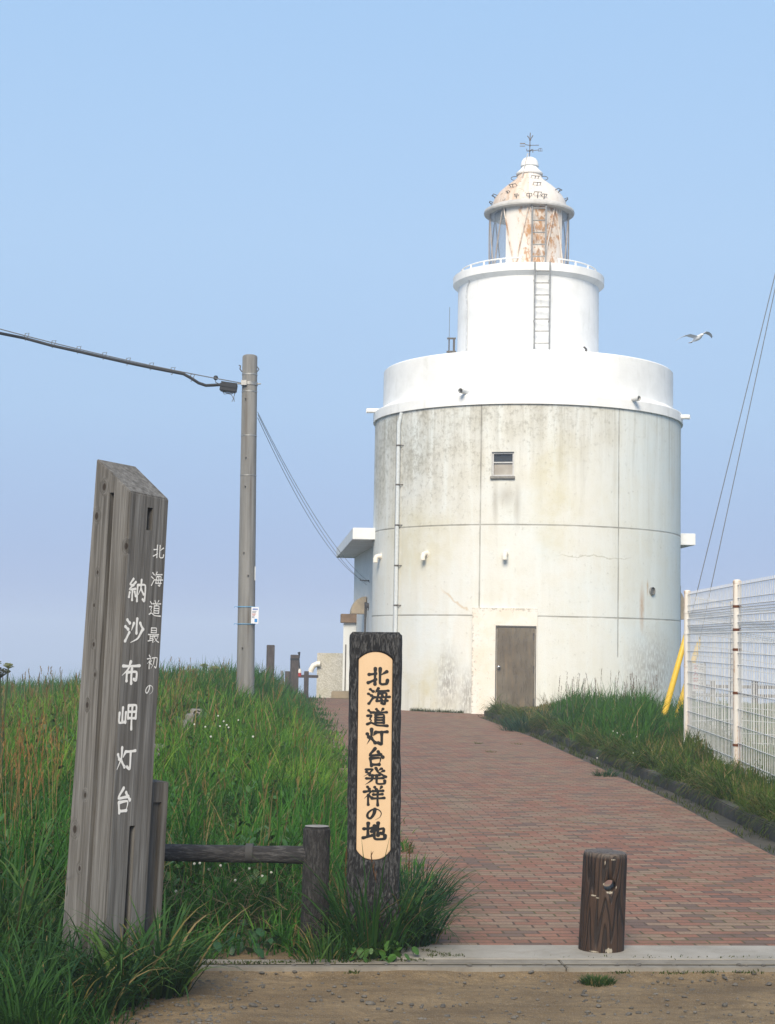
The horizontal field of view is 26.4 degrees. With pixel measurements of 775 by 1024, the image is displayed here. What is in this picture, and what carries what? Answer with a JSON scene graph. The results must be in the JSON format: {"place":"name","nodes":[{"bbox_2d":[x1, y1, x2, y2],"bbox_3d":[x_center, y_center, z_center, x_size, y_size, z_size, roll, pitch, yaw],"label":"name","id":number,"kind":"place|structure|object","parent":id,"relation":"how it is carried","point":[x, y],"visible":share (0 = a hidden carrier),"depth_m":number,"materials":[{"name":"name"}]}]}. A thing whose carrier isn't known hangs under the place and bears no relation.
{"place":"outdoors","nodes":[
{"label":"outdoors","id":0,"kind":"place"},
{"bbox_2d":[1,654,346,738],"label":"tall grass","id":1,"kind":"structure","parent":0,"point":[288,691],"depth_m":34.85,"materials":[{"name":"green plant"}]},
{"bbox_2d":[0,660,771,703],"bbox_3d":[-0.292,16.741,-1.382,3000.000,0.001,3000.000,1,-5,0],"label":"sea","id":2,"kind":"structure","parent":0,"point":[20,668],"depth_m":1044.54,"materials":[{"name":"blue liquid"}]},
{"bbox_2d":[0,0,774,673],"label":"sky","id":3,"kind":"structure","parent":0,"point":[304,188],"materials":[{"name":"blue"}]},
{"bbox_2d":[54,707,774,1023],"bbox_3d":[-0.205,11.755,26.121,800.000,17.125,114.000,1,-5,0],"label":"ground","id":4,"kind":"structure","parent":0,"point":[407,993],"depth_m":7.82,"materials":[{"name":"soil"}]},
{"bbox_2d":[0,661,13,809],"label":"umbel plant","id":5,"kind":"object","parent":4,"relation":"on","point":[3,672],"visible":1,"depth_m":13.90,"materials":[{"name":"green plant"}]},
{"bbox_2d":[0,709,64,889],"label":"dry seed stalks","id":6,"kind":"object","parent":4,"relation":"on","point":[19,741],"visible":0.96,"depth_m":11.51,"materials":[{"name":"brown plant"}]},
{"bbox_2d":[0,797,179,958],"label":"grass tuft","id":7,"kind":"object","parent":4,"relation":"on","point":[25,892],"visible":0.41,"depth_m":8.62,"materials":[{"name":"green plant"}]},
{"bbox_2d":[0,885,192,1023],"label":"foreground grass","id":8,"kind":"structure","parent":4,"relation":"on","point":[28,1007],"depth_m":7.16,"materials":[{"name":"green plant"}]},
{"bbox_2d":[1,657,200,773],"bbox_3d":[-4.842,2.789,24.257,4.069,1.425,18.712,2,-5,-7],"label":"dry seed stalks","id":9,"kind":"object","parent":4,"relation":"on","point":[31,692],"visible":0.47,"depth_m":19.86,"materials":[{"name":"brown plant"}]},
{"bbox_2d":[62,459,168,972],"bbox_3d":[-1.305,1.152,8.192,0.375,2.819,0.458,-3,-6,39],"label":"timber sign","id":10,"kind":"object","parent":4,"relation":"on","point":[116,850],"visible":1,"depth_m":8.05,"materials":[{"name":"grey wood"}]},
{"bbox_2d":[2,897,238,1006],"bbox_3d":[-1.194,2.008,7.596,1.134,0.488,1.270,1,-5,0],"label":"grass tuft","id":11,"kind":"object","parent":4,"relation":"on","point":[119,962],"visible":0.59,"depth_m":7.53,"materials":[{"name":"green plant"}]},
{"bbox_2d":[0,694,320,896],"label":"bank weeds","id":12,"kind":"object","parent":4,"relation":"on","point":[285,843],"visible":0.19,"depth_m":12.73,"materials":[{"name":"green plant"}]},
{"bbox_2d":[5,919,319,983],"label":"broad leaves","id":13,"kind":"object","parent":4,"relation":"on","point":[257,933],"visible":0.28,"depth_m":8.69,"materials":[{"name":"green plant"}]},
{"bbox_2d":[68,891,258,1002],"bbox_3d":[-1.048,2.008,7.758,0.988,0.518,1.093,1,-5,0],"label":"grass tuft","id":14,"kind":"object","parent":4,"relation":"on","point":[179,985],"visible":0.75,"depth_m":7.72,"materials":[{"name":"green plant"}]},
{"bbox_2d":[157,709,201,755],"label":"concrete steps","id":15,"kind":"structure","parent":4,"relation":"on","point":[188,717],"depth_m":23.27,"materials":[{"name":"grey concrete"}]},
{"bbox_2d":[189,664,218,677],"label":"umbel plant","id":16,"kind":"object","parent":4,"relation":"on","point":[215,668],"visible":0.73,"depth_m":31.83,"materials":[{"name":"plant"}]},
{"bbox_2d":[2,667,419,835],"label":"tall grass","id":17,"kind":"structure","parent":4,"relation":"on","point":[270,712],"depth_m":19.59,"materials":[{"name":"green plant"}]},
{"bbox_2d":[0,741,452,958],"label":"tall grass","id":18,"kind":"structure","parent":4,"relation":"on","point":[187,814],"depth_m":10.26,"materials":[{"name":"green plant"}]},
{"bbox_2d":[0,686,454,950],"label":"dry thatch","id":19,"kind":"object","parent":4,"relation":"on","point":[227,916],"visible":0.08,"depth_m":9.66,"materials":[{"name":"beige plant"}]},
{"bbox_2d":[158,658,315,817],"bbox_3d":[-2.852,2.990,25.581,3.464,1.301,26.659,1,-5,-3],"label":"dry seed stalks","id":20,"kind":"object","parent":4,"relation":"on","point":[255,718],"visible":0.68,"depth_m":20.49,"materials":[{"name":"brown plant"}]},
{"bbox_2d":[164,825,329,948],"bbox_3d":[-0.815,2.103,8.874,1.002,0.842,0.149,1,-5,0],"label":"log fence","id":21,"kind":"object","parent":4,"relation":"on","point":[314,849],"visible":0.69,"depth_m":8.85,"materials":[{"name":"brown wood"}]},
{"bbox_2d":[236,354,260,695],"bbox_3d":[-2.557,0.549,30.037,0.430,6.911,0.363,0,-5,0],"label":"utility pole","id":22,"kind":"object","parent":4,"relation":"on","point":[249,383],"visible":0.94,"depth_m":29.96,"materials":[{"name":"concrete"}]},
{"bbox_2d":[0,329,240,384],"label":"messenger wire","id":23,"kind":"object","parent":22,"relation":"attached to","point":[215,377],"visible":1,"depth_m":29.69,"materials":[{"name":"grey metal"}]},
{"bbox_2d":[0,332,219,386],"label":"black cable","id":24,"kind":"object","parent":23,"relation":"hanging from","point":[109,358],"visible":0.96,"depth_m":30.13,"materials":[{"name":"rubber"}]},
{"bbox_2d":[219,381,237,401],"bbox_3d":[-2.910,-2.192,30.092,0.310,0.347,0.152,8,-5,1],"label":"splice box","id":25,"kind":"object","parent":23,"relation":"hanging from","point":[230,388],"visible":1,"depth_m":30.04,"materials":[{"name":"black rubber"}]},
{"bbox_2d":[234,606,258,624],"bbox_3d":[-2.507,1.884,29.914,0.342,0.346,0.466,9,-10,-61],"label":"notice","id":26,"kind":"object","parent":22,"relation":"attached to","point":[254,615],"visible":0.93,"depth_m":29.74,"materials":[{"name":"white paper"}]},
{"bbox_2d":[258,415,363,582],"bbox_3d":[-1.497,0.188,39.616,0.010,2.373,19.089,1,-5,5],"label":"service wire","id":27,"kind":"object","parent":22,"relation":"attached to","point":[297,491],"visible":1,"depth_m":34.84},
{"bbox_2d":[258,413,364,578],"bbox_3d":[-1.498,0.096,39.624,0.010,2.278,19.089,1,-5,5],"label":"service wire","id":28,"kind":"object","parent":22,"relation":"attached to","point":[302,495],"visible":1,"depth_m":35.63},
{"bbox_2d":[257,417,366,582],"bbox_3d":[-1.499,0.181,39.617,0.010,2.247,19.089,1,-5,5],"label":"service wire","id":29,"kind":"object","parent":22,"relation":"attached to","point":[301,504],"visible":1,"depth_m":35.68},
{"bbox_2d":[248,1002,257,1007],"bbox_3d":[-0.617,2.255,7.545,0.033,0.022,0.043,4,-6,-36],"label":"stone","id":30,"kind":"object","parent":4,"relation":"on","point":[253,1005],"visible":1,"depth_m":7.54,"materials":[{"name":"grey stone"}]},
{"bbox_2d":[179,757,334,882],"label":"dry seed stalks","id":31,"kind":"object","parent":4,"relation":"on","point":[263,805],"visible":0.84,"depth_m":11.40,"materials":[{"name":"brown plant"}]},
{"bbox_2d":[266,645,274,680],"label":"wooden post","id":32,"kind":"object","parent":4,"relation":"on","point":[270,655],"visible":0.48,"depth_m":46.71,"materials":[{"name":"brown wood"}]},
{"bbox_2d":[290,652,300,691],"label":"wooden post","id":33,"kind":"object","parent":4,"relation":"on","point":[295,671],"visible":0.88,"depth_m":47.67,"materials":[{"name":"grey wood"}]},
{"bbox_2d":[285,671,317,696],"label":"rail fence","id":34,"kind":"object","parent":4,"relation":"on","point":[306,676],"visible":0.55,"depth_m":49.19,"materials":[{"name":"brown wood"}]},
{"bbox_2d":[265,918,381,963],"bbox_3d":[-0.343,2.200,8.529,0.678,0.228,0.654,1,-5,0],"label":"grass tuft","id":35,"kind":"object","parent":4,"relation":"on","point":[332,953],"visible":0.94,"depth_m":8.48,"materials":[{"name":"green plant"}]},
{"bbox_2d":[343,947,372,961],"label":"leafy weed","id":36,"kind":"object","parent":4,"relation":"on","point":[359,952],"visible":0.91,"depth_m":8.46,"materials":[{"name":"green plant"}]},
{"bbox_2d":[346,632,401,946],"bbox_3d":[-0.073,1.643,8.895,0.293,1.986,0.168,1,-5,1],"label":"sign post","id":37,"kind":"object","parent":4,"relation":"on","point":[374,756],"visible":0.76,"depth_m":8.84,"materials":[{"name":"black wood"}]},
{"bbox_2d":[253,837,498,958],"bbox_3d":[-0.043,2.014,8.705,1.270,0.637,1.264,3,-5,-27],"label":"grass tuft","id":38,"kind":"object","parent":4,"relation":"on","point":[371,930],"visible":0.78,"depth_m":8.58,"materials":[{"name":"green plant"}]},
{"bbox_2d":[343,840,411,951],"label":"reed stalks","id":39,"kind":"object","parent":4,"relation":"on","point":[375,873],"visible":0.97,"depth_m":8.75,"materials":[{"name":"green plant"}]},
{"bbox_2d":[195,959,774,971],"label":"kerb","id":40,"kind":"structure","parent":4,"relation":"on","point":[486,968],"depth_m":8.39,"materials":[{"name":"concrete"}]},
{"bbox_2d":[205,959,774,966],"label":"kerb groove","id":41,"kind":"object","parent":40,"relation":"on","point":[564,965],"visible":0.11,"depth_m":8.45,"materials":[{"name":"concrete"}]},
{"bbox_2d":[308,528,694,698],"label":"annex building","id":42,"kind":"structure","parent":4,"relation":"on","point":[356,544],"depth_m":51.83,"materials":[{"name":"paint"}]},
{"bbox_2d":[360,579,368,609],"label":"wire bracket","id":43,"kind":"object","parent":42,"relation":"attached to","point":[366,605],"visible":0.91,"depth_m":48.85,"materials":[{"name":"metal"}]},
{"bbox_2d":[491,701,561,732],"bbox_3d":[2.813,4.083,33.008,1.788,0.613,1.782,1,-5,0],"label":"grass tuft","id":44,"kind":"object","parent":4,"relation":"on","point":[511,726],"visible":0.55,"depth_m":32.89,"materials":[{"name":"green plant"}]},
{"bbox_2d":[366,133,689,713],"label":"lighthouse","id":45,"kind":"object","parent":4,"relation":"on","point":[527,508],"visible":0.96,"depth_m":42.29,"materials":[{"name":"concrete"}]},
{"bbox_2d":[490,452,514,478],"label":"window","id":46,"kind":"structure","parent":45,"relation":"in","point":[506,470],"depth_m":41.92,"materials":[{"name":"metal"}]},
{"bbox_2d":[495,625,535,707],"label":"door","id":47,"kind":"structure","parent":45,"relation":"in","point":[516,645],"depth_m":41.33,"materials":[{"name":"brown metal"}]},
{"bbox_2d":[396,945,774,959],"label":"concrete apron","id":48,"kind":"object","parent":4,"relation":"on","point":[543,952],"visible":0.3,"depth_m":8.76,"materials":[{"name":"grey concrete"}]},
{"bbox_2d":[371,940,418,963],"bbox_3d":[0.026,2.277,8.504,0.285,0.119,0.242,5,-6,-37],"label":"leafy weed","id":49,"kind":"object","parent":48,"relation":"on","point":[392,957],"visible":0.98,"depth_m":8.52,"materials":[{"name":"green plant"}]},
{"bbox_2d":[578,849,626,952],"bbox_3d":[1.162,2.121,8.894,0.244,0.581,0.244,2,-4,12],"label":"bollard","id":50,"kind":"object","parent":48,"relation":"on","point":[602,920],"visible":0.94,"depth_m":8.80,"materials":[{"name":"brown wood"}]},
{"bbox_2d":[577,972,618,986],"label":"grass tuft","id":51,"kind":"object","parent":4,"relation":"on","point":[599,981],"visible":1,"depth_m":8.16,"materials":[{"name":"green plant"}]},
{"bbox_2d":[479,717,774,855],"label":"gutter","id":52,"kind":"object","parent":4,"relation":"on","point":[725,823],"visible":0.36,"depth_m":16.75,"materials":[{"name":"concrete"}]},
{"bbox_2d":[481,696,774,834],"bbox_3d":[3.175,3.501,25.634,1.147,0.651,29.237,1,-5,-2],"label":"bank grass","id":53,"kind":"structure","parent":4,"relation":"on","point":[708,785],"depth_m":21.04,"materials":[{"name":"green plant"}]},
{"bbox_2d":[484,711,774,841],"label":"kerb stones","id":54,"kind":"object","parent":4,"relation":"on","point":[717,805],"visible":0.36,"depth_m":18.38,"materials":[{"name":"grey concrete"}]},
{"bbox_2d":[511,669,753,749],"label":"bank grass","id":55,"kind":"structure","parent":4,"relation":"on","point":[641,714],"depth_m":28.77,"materials":[{"name":"green plant"}]},
{"bbox_2d":[690,662,705,734],"bbox_3d":[4.736,2.929,25.165,0.234,1.292,0.043,1,-5,0],"label":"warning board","id":56,"kind":"object","parent":4,"relation":"on","point":[699,684],"visible":0.15,"depth_m":25.18,"materials":[{"name":"white"}]},
{"bbox_2d":[662,275,774,714],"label":"guy wire","id":57,"kind":"object","parent":4,"relation":"attached to","point":[672,684],"visible":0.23,"depth_m":34.34,"materials":[{"name":"yellow metal"}]},
{"bbox_2d":[674,290,774,714],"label":"guy wire","id":58,"kind":"object","parent":4,"relation":"attached to","point":[682,694],"visible":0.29,"depth_m":35.94,"materials":[{"name":"grey metal"}]},
{"bbox_2d":[683,575,774,782],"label":"fence","id":59,"kind":"object","parent":4,"relation":"on","point":[690,692],"visible":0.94,"depth_m":20.26,"materials":[{"name":"white metal"}]},
{"bbox_2d":[691,597,773,744],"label":"fence","id":60,"kind":"object","parent":4,"relation":"on","point":[698,666],"visible":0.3,"depth_m":25.87,"materials":[{"name":"white metal"}]},
{"bbox_2d":[697,681,771,703],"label":"guard rail fence","id":61,"kind":"object","parent":4,"relation":"on","point":[745,688],"visible":0.09,"depth_m":56.60,"materials":[{"name":"white metal"}]},
{"bbox_2d":[105,970,774,1023],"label":"gravel","id":62,"kind":"structure","parent":0,"point":[150,1015],"depth_m":7.63,"materials":[{"name":"stone"}]},
{"bbox_2d":[309,697,774,945],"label":"brick path","id":63,"kind":"structure","parent":0,"point":[530,820],"depth_m":13.75,"materials":[{"name":"red brick"}]},
{"bbox_2d":[332,862,505,951],"bbox_3d":[0.149,2.147,8.985,1.055,0.428,1.107,1,-5,0],"label":"grass tuft","id":64,"kind":"object","parent":63,"relation":"on","point":[423,940],"visible":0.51,"depth_m":8.90,"materials":[{"name":"green plant"}]},
{"bbox_2d":[399,853,477,908],"bbox_3d":[0.129,2.301,10.341,1.028,0.347,1.081,1,-5,0],"label":"grass tuft","id":65,"kind":"object","parent":63,"relation":"on","point":[435,885],"visible":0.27,"depth_m":10.38,"materials":[{"name":"green plant"}]},
{"bbox_2d":[201,708,774,974],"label":"weeds","id":66,"kind":"object","parent":63,"relation":"on","point":[563,748],"visible":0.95,"depth_m":17.23,"materials":[{"name":"green plant"}]},
{"bbox_2d":[591,767,620,776],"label":"grass tuft","id":67,"kind":"object","parent":63,"relation":"on","point":[605,773],"visible":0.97,"depth_m":21.26,"materials":[{"name":"green plant"}]},
{"bbox_2d":[538,690,555,705],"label":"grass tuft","id":68,"kind":"object","parent":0,"point":[545,700],"visible":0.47,"depth_m":41.16,"materials":[{"name":"green plant"}]},
{"bbox_2d":[677,331,711,342],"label":"gull","id":69,"kind":"object","parent":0,"point":[697,337],"visible":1,"depth_m":46.51,"materials":[{"name":"white"}]},
{"bbox_2d":[659,701,773,777],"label":"lawn","id":70,"kind":"structure","parent":0,"point":[772,749],"depth_m":34.74,"materials":[{"name":"green plant"}]}
]}

